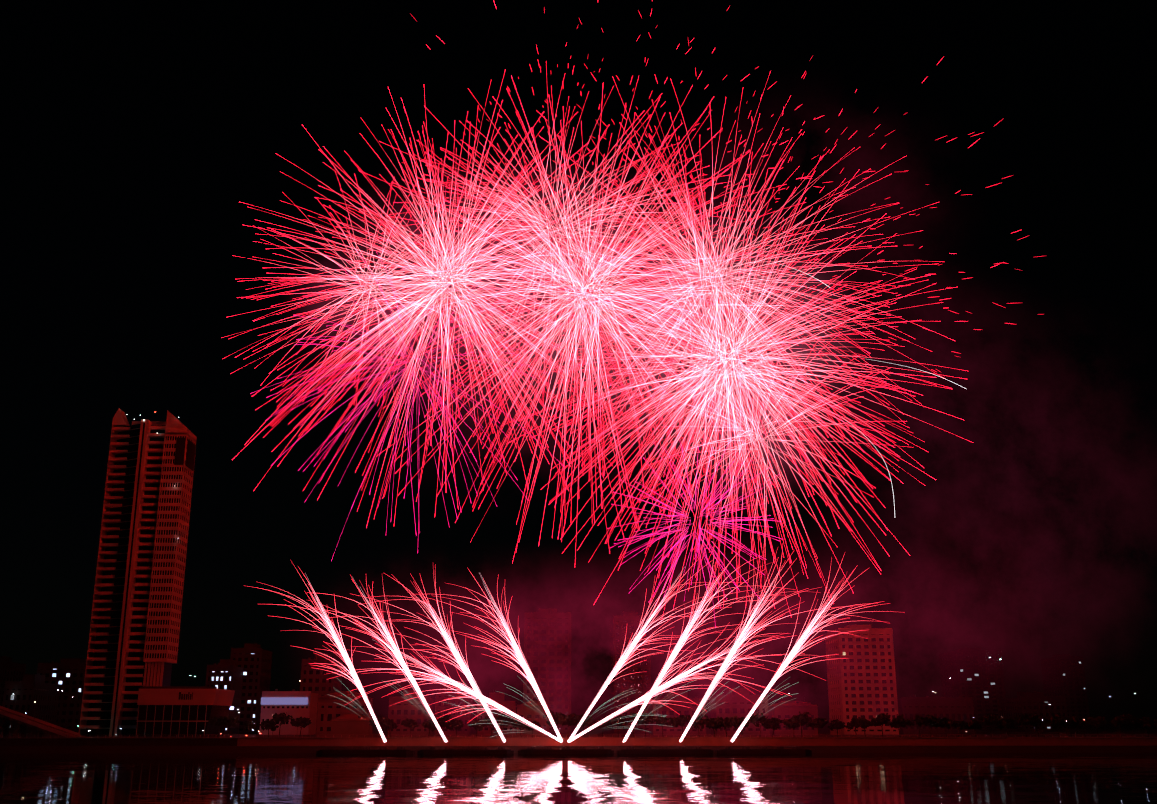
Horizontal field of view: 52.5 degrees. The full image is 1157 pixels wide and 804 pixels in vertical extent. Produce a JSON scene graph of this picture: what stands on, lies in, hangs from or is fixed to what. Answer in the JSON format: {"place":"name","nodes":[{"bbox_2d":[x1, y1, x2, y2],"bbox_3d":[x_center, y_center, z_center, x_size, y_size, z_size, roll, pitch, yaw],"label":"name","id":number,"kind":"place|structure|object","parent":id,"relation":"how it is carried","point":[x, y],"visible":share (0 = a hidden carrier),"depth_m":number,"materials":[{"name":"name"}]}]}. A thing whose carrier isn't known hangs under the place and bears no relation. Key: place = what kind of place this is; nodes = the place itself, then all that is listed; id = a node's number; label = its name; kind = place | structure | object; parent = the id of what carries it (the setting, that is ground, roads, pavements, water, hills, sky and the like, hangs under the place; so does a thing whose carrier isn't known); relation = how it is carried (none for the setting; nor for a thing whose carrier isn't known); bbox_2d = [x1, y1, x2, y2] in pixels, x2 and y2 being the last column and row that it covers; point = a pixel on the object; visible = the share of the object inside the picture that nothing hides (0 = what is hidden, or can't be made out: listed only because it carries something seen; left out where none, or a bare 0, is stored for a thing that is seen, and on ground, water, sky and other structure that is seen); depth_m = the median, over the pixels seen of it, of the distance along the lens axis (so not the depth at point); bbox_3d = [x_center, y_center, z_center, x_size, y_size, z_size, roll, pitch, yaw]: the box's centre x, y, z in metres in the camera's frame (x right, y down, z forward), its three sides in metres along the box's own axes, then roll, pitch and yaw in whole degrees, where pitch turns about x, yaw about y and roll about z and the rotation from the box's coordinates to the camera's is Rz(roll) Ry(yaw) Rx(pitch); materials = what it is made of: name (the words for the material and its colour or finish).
{"place":"outdoors","nodes":[
{"label":"outdoors","id":0,"kind":"place"},
{"bbox_2d":[316,694,371,736],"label":"building","id":1,"kind":"structure","parent":0,"point":[329,708],"depth_m":493.25,"materials":[{"name":"red concrete"}]},
{"bbox_2d":[325,691,372,698],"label":"roof","id":2,"kind":"structure","parent":1,"relation":"attached to","point":[346,693],"depth_m":499.05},
{"bbox_2d":[387,682,433,735],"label":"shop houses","id":3,"kind":"structure","parent":0,"point":[414,705],"depth_m":532.51,"materials":[{"name":"red concrete"}]},
{"bbox_2d":[434,680,472,735],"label":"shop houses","id":4,"kind":"structure","parent":0,"point":[454,699],"depth_m":543.43,"materials":[{"name":"red concrete"}]},
{"bbox_2d":[477,693,515,735],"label":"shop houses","id":5,"kind":"structure","parent":0,"point":[494,704],"depth_m":533.66,"materials":[{"name":"red concrete"}]},
{"bbox_2d":[517,702,549,736],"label":"building","id":6,"kind":"structure","parent":0,"point":[530,713],"depth_m":504.54,"materials":[{"name":"red concrete"}]},
{"bbox_2d":[516,700,550,706],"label":"roof","id":7,"kind":"structure","parent":6,"relation":"attached to","point":[533,702],"depth_m":508.49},
{"bbox_2d":[523,608,570,732],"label":"tower","id":8,"kind":"structure","parent":0,"point":[547,656],"depth_m":677.28,"materials":[{"name":"red glass"}]},
{"bbox_2d":[0,753,1156,803],"bbox_3d":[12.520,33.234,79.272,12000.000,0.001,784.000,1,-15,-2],"label":"water","id":9,"kind":"structure","parent":0,"point":[713,778],"depth_m":244.57,"materials":[{"name":"black liquid"}]},
{"bbox_2d":[316,747,414,753],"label":"barge","id":10,"kind":"object","parent":9,"relation":"on","point":[364,751],"visible":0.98,"depth_m":439.58,"materials":[{"name":"grey metal"}]},
{"bbox_2d":[417,747,513,753],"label":"barge","id":11,"kind":"object","parent":9,"relation":"on","point":[498,750],"visible":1,"depth_m":440.83,"materials":[{"name":"grey metal"}]},
{"bbox_2d":[518,747,613,753],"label":"barge","id":12,"kind":"object","parent":9,"relation":"on","point":[566,750],"visible":0.98,"depth_m":441.99,"materials":[{"name":"grey metal"}]},
{"bbox_2d":[0,735,1156,753],"bbox_3d":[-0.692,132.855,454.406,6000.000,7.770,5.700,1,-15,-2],"label":"quay wall","id":13,"kind":"structure","parent":9,"relation":"in","point":[818,744],"depth_m":455.89,"materials":[{"name":"concrete"}]},
{"bbox_2d":[617,747,712,753],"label":"barge","id":14,"kind":"object","parent":9,"relation":"on","point":[645,750],"visible":1,"depth_m":443.21,"materials":[{"name":"grey metal"}]},
{"bbox_2d":[715,747,811,753],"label":"barge","id":15,"kind":"object","parent":9,"relation":"on","point":[764,751],"visible":1,"depth_m":444.43,"materials":[{"name":"grey metal"}]},
{"bbox_2d":[0,723,1156,737],"bbox_3d":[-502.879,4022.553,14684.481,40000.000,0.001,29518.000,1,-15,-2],"label":"ground","id":16,"kind":"structure","parent":0,"point":[1108,730],"depth_m":600.45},
{"bbox_2d":[0,656,25,705],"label":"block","id":17,"kind":"structure","parent":16,"relation":"on","point":[10,670],"depth_m":871.78,"materials":[{"name":"black glass"}]},
{"bbox_2d":[1,674,60,732],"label":"block","id":18,"kind":"structure","parent":16,"relation":"on","point":[28,693],"depth_m":721.78,"materials":[{"name":"black concrete"}]},
{"bbox_2d":[0,695,79,737],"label":"bridge","id":19,"kind":"structure","parent":16,"relation":"on","point":[24,720],"depth_m":457.06,"materials":[{"name":"concrete"}]},
{"bbox_2d":[37,658,92,731],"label":"block","id":20,"kind":"structure","parent":16,"relation":"on","point":[68,674],"depth_m":760.80,"materials":[{"name":"black glass"}]},
{"bbox_2d":[79,408,196,735],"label":"skyscraper","id":21,"kind":"structure","parent":16,"relation":"on","point":[138,589],"depth_m":518.23,"materials":[{"name":"concrete"}]},
{"bbox_2d":[135,686,234,736],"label":"building","id":22,"kind":"structure","parent":16,"relation":"on","point":[177,710],"depth_m":487.55,"materials":[{"name":"concrete"}]},
{"bbox_2d":[205,659,242,733],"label":"office block","id":23,"kind":"structure","parent":16,"relation":"on","point":[225,674],"depth_m":611.82,"materials":[{"name":"black glass"}]},
{"bbox_2d":[243,719,257,734],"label":"tree","id":24,"kind":"object","parent":16,"relation":"on","point":[249,725],"depth_m":460.98,"materials":[{"name":"black plant"}]},
{"bbox_2d":[230,634,271,733],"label":"building","id":25,"kind":"structure","parent":16,"relation":"on","point":[254,661],"depth_m":631.29,"materials":[{"name":"black glass"}]},
{"bbox_2d":[260,719,278,737],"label":"tree","id":26,"kind":"object","parent":16,"relation":"on","point":[270,724],"depth_m":466.88,"materials":[{"name":"black plant"}]},
{"bbox_2d":[272,712,292,737],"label":"tree","id":27,"kind":"object","parent":16,"relation":"on","point":[282,718],"depth_m":470.70,"materials":[{"name":"black plant"}]},
{"bbox_2d":[259,689,317,734],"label":"building","id":28,"kind":"structure","parent":16,"relation":"on","point":[309,710],"depth_m":588.38,"materials":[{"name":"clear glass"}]},
{"bbox_2d":[261,697,307,704],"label":"illuminated sign","id":29,"kind":"object","parent":28,"relation":"attached to","point":[284,700],"depth_m":588.88,"materials":[{"name":"purple plastic"}]},
{"bbox_2d":[290,717,311,737],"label":"tree","id":30,"kind":"object","parent":16,"relation":"on","point":[304,722],"depth_m":465.36,"materials":[{"name":"black plant"}]},
{"bbox_2d":[300,654,342,725],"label":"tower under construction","id":31,"kind":"structure","parent":16,"relation":"on","point":[321,674],"depth_m":613.15,"materials":[{"name":"brown concrete"}]},
{"bbox_2d":[331,716,372,736],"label":"building","id":32,"kind":"structure","parent":16,"relation":"on","point":[352,727],"depth_m":470.19,"materials":[{"name":"red concrete"}]},
{"bbox_2d":[334,714,370,719],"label":"roof","id":33,"kind":"structure","parent":32,"relation":"attached to","point":[349,716],"depth_m":473.56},
{"bbox_2d":[369,714,390,736],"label":"tree","id":34,"kind":"object","parent":16,"relation":"on","point":[380,720],"depth_m":462.97,"materials":[{"name":"black plant"}]},
{"bbox_2d":[382,719,397,736],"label":"tree","id":35,"kind":"object","parent":16,"relation":"on","point":[393,725],"depth_m":471.00,"materials":[{"name":"black plant"}]},
{"bbox_2d":[401,718,417,736],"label":"tree","id":36,"kind":"object","parent":16,"relation":"on","point":[409,723],"depth_m":471.25,"materials":[{"name":"black plant"}]},
{"bbox_2d":[422,720,436,736],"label":"tree","id":37,"kind":"object","parent":16,"relation":"on","point":[429,725],"depth_m":471.00,"materials":[{"name":"black plant"}]},
{"bbox_2d":[432,713,457,736],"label":"tree","id":38,"kind":"object","parent":16,"relation":"on","point":[441,722],"visible":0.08,"depth_m":463.40,"materials":[{"name":"black plant"}]},
{"bbox_2d":[445,718,463,736],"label":"tree","id":39,"kind":"object","parent":16,"relation":"on","point":[459,725],"depth_m":465.32,"materials":[{"name":"black plant"}]},
{"bbox_2d":[467,719,484,736],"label":"tree","id":40,"kind":"object","parent":16,"relation":"on","point":[478,724],"depth_m":466.05,"materials":[{"name":"black plant"}]},
{"bbox_2d":[482,716,505,736],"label":"tree","id":41,"kind":"object","parent":16,"relation":"on","point":[490,720],"depth_m":467.50,"materials":[{"name":"black plant"}]},
{"bbox_2d":[494,714,515,736],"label":"tree","id":42,"kind":"object","parent":16,"relation":"on","point":[507,719],"depth_m":467.39,"materials":[{"name":"black plant"}]},
{"bbox_2d":[511,718,528,736],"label":"tree","id":43,"kind":"object","parent":16,"relation":"on","point":[519,724],"depth_m":468.64,"materials":[{"name":"black plant"}]},
{"bbox_2d":[526,721,540,736],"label":"tree","id":44,"kind":"object","parent":16,"relation":"on","point":[536,725],"depth_m":472.58,"materials":[{"name":"black plant"}]},
{"bbox_2d":[544,710,567,736],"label":"tree","id":45,"kind":"object","parent":16,"relation":"on","point":[558,718],"visible":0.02,"depth_m":467.79,"materials":[{"name":"black plant"}]},
{"bbox_2d":[562,713,576,736],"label":"tree","id":46,"kind":"object","parent":16,"relation":"on","point":[570,719],"depth_m":473.56,"materials":[{"name":"black plant"}]},
{"bbox_2d":[573,713,592,736],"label":"tree","id":47,"kind":"object","parent":16,"relation":"on","point":[583,719],"depth_m":471.11,"materials":[{"name":"black plant"}]},
{"bbox_2d":[592,718,611,736],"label":"tree","id":48,"kind":"object","parent":16,"relation":"on","point":[602,722],"depth_m":469.88,"materials":[{"name":"black plant"}]},
{"bbox_2d":[606,714,630,736],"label":"tree","id":49,"kind":"object","parent":16,"relation":"on","point":[618,721],"visible":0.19,"depth_m":466.89,"materials":[{"name":"black plant"}]},
{"bbox_2d":[624,712,640,736],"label":"tree","id":50,"kind":"object","parent":16,"relation":"on","point":[633,717],"depth_m":469.01,"materials":[{"name":"black plant"}]},
{"bbox_2d":[637,712,657,736],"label":"tree","id":51,"kind":"object","parent":16,"relation":"on","point":[644,718],"depth_m":469.67,"materials":[{"name":"black plant"}]},
{"bbox_2d":[656,715,676,736],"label":"tree","id":52,"kind":"object","parent":16,"relation":"on","point":[662,721],"depth_m":472.70,"materials":[{"name":"black plant"}]},
{"bbox_2d":[670,714,691,736],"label":"tree","id":53,"kind":"object","parent":16,"relation":"on","point":[681,720],"depth_m":475.69,"materials":[{"name":"black plant"}]},
{"bbox_2d":[687,714,708,736],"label":"tree","id":54,"kind":"object","parent":16,"relation":"on","point":[697,721],"depth_m":468.63,"materials":[{"name":"black plant"}]},
{"bbox_2d":[704,716,722,736],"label":"tree","id":55,"kind":"object","parent":16,"relation":"on","point":[714,723],"depth_m":470.37,"materials":[{"name":"black plant"}]},
{"bbox_2d":[720,717,733,736],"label":"tree","id":56,"kind":"object","parent":16,"relation":"on","point":[727,722],"depth_m":475.35,"materials":[{"name":"black plant"}]},
{"bbox_2d":[732,715,750,734],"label":"tree","id":57,"kind":"object","parent":16,"relation":"on","point":[741,722],"visible":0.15,"depth_m":466.64,"materials":[{"name":"black plant"}]},
{"bbox_2d":[748,713,770,736],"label":"tree","id":58,"kind":"object","parent":16,"relation":"on","point":[762,719],"depth_m":476.19,"materials":[{"name":"black plant"}]},
{"bbox_2d":[763,717,780,736],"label":"tree","id":59,"kind":"object","parent":16,"relation":"on","point":[775,723],"depth_m":476.50,"materials":[{"name":"black plant"}]},
{"bbox_2d":[781,718,802,736],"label":"tree","id":60,"kind":"object","parent":16,"relation":"on","point":[793,723],"depth_m":468.83,"materials":[{"name":"black plant"}]},
{"bbox_2d":[791,711,811,736],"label":"tree","id":61,"kind":"object","parent":16,"relation":"on","point":[804,718],"depth_m":475.61,"materials":[{"name":"black plant"}]},
{"bbox_2d":[806,717,827,734],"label":"tree","id":62,"kind":"object","parent":16,"relation":"on","point":[818,723],"depth_m":473.09,"materials":[{"name":"black plant"}]},
{"bbox_2d":[828,719,845,736],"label":"tree","id":63,"kind":"object","parent":16,"relation":"on","point":[837,724],"depth_m":473.58,"materials":[{"name":"black plant"}]},
{"bbox_2d":[845,717,860,734],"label":"tree","id":64,"kind":"object","parent":16,"relation":"on","point":[852,724],"depth_m":471.47,"materials":[{"name":"black plant"}]},
{"bbox_2d":[856,717,872,736],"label":"tree","id":65,"kind":"object","parent":16,"relation":"on","point":[864,723],"visible":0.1,"depth_m":468.16,"materials":[{"name":"black plant"}]},
{"bbox_2d":[871,713,892,736],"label":"tree","id":66,"kind":"object","parent":16,"relation":"on","point":[880,719],"depth_m":477.42,"materials":[{"name":"black plant"}]},
{"bbox_2d":[888,714,909,736],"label":"tree","id":67,"kind":"object","parent":16,"relation":"on","point":[898,721],"depth_m":473.21,"materials":[{"name":"black plant"}]},
{"bbox_2d":[907,715,929,736],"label":"tree","id":68,"kind":"object","parent":16,"relation":"on","point":[920,720],"depth_m":472.93,"materials":[{"name":"black plant"}]},
{"bbox_2d":[923,714,942,736],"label":"tree","id":69,"kind":"object","parent":16,"relation":"on","point":[932,720],"depth_m":475.23,"materials":[{"name":"black plant"}]},
{"bbox_2d":[897,684,975,734],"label":"building","id":70,"kind":"structure","parent":16,"relation":"on","point":[957,708],"depth_m":579.49,"materials":[{"name":"red concrete"}]},
{"bbox_2d":[931,717,952,736],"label":"tree","id":71,"kind":"object","parent":16,"relation":"on","point":[945,722],"depth_m":475.52,"materials":[{"name":"black plant"}]},
{"bbox_2d":[950,720,968,736],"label":"tree","id":72,"kind":"object","parent":16,"relation":"on","point":[958,725],"visible":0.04,"depth_m":469.75,"materials":[{"name":"black plant"}]},
{"bbox_2d":[966,719,982,736],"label":"tree","id":73,"kind":"object","parent":16,"relation":"on","point":[974,724],"visible":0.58,"depth_m":471.40,"materials":[{"name":"black plant"}]},
{"bbox_2d":[998,692,1068,731],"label":"block","id":74,"kind":"structure","parent":16,"relation":"on","point":[1033,703],"depth_m":778.74,"materials":[{"name":"brown concrete"}]},
{"bbox_2d":[1029,715,1047,736],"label":"tree","id":75,"kind":"object","parent":16,"relation":"on","point":[1038,722],"visible":0.81,"depth_m":478.33,"materials":[{"name":"black plant"}]},
{"bbox_2d":[1047,714,1067,736],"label":"tree","id":76,"kind":"object","parent":16,"relation":"on","point":[1056,721],"visible":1,"depth_m":472.90,"materials":[{"name":"black plant"}]},
{"bbox_2d":[1065,716,1078,736],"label":"tree","id":77,"kind":"object","parent":16,"relation":"on","point":[1071,721],"visible":0.77,"depth_m":478.15,"materials":[{"name":"black plant"}]},
{"bbox_2d":[1074,720,1094,736],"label":"tree","id":78,"kind":"object","parent":16,"relation":"on","point":[1083,725],"visible":0.92,"depth_m":476.02,"materials":[{"name":"black plant"}]},
{"bbox_2d":[0,0,1156,722],"label":"sky","id":79,"kind":"structure","parent":0,"point":[757,331],"materials":[{"name":"black"}]},
{"bbox_2d":[610,612,651,732],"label":"tower","id":80,"kind":"structure","parent":0,"point":[630,663],"depth_m":678.39,"materials":[{"name":"red glass"}]},
{"bbox_2d":[649,692,705,735],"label":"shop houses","id":81,"kind":"structure","parent":0,"point":[673,704],"depth_m":536.61,"materials":[{"name":"red concrete"}]},
{"bbox_2d":[710,688,769,735],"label":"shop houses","id":82,"kind":"structure","parent":0,"point":[740,702],"depth_m":547.60,"materials":[{"name":"red concrete"}]},
{"bbox_2d":[768,697,817,736],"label":"building","id":83,"kind":"structure","parent":0,"point":[781,712],"depth_m":508.49,"materials":[{"name":"red concrete"}]},
{"bbox_2d":[768,701,812,706],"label":"roof","id":84,"kind":"structure","parent":83,"relation":"attached to","point":[790,703],"depth_m":512.48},
{"bbox_2d":[825,625,899,734],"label":"building","id":85,"kind":"structure","parent":0,"point":[861,672],"depth_m":583.98,"materials":[{"name":"red concrete"}]},
{"bbox_2d":[939,648,1005,730],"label":"building","id":86,"kind":"structure","parent":0,"point":[977,674],"depth_m":930.70,"materials":[{"name":"black glass"}]},
{"bbox_2d":[1041,652,1090,728],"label":"building","id":87,"kind":"structure","parent":0,"point":[1063,674],"depth_m":1081.38,"materials":[{"name":"black glass"}]}
]}

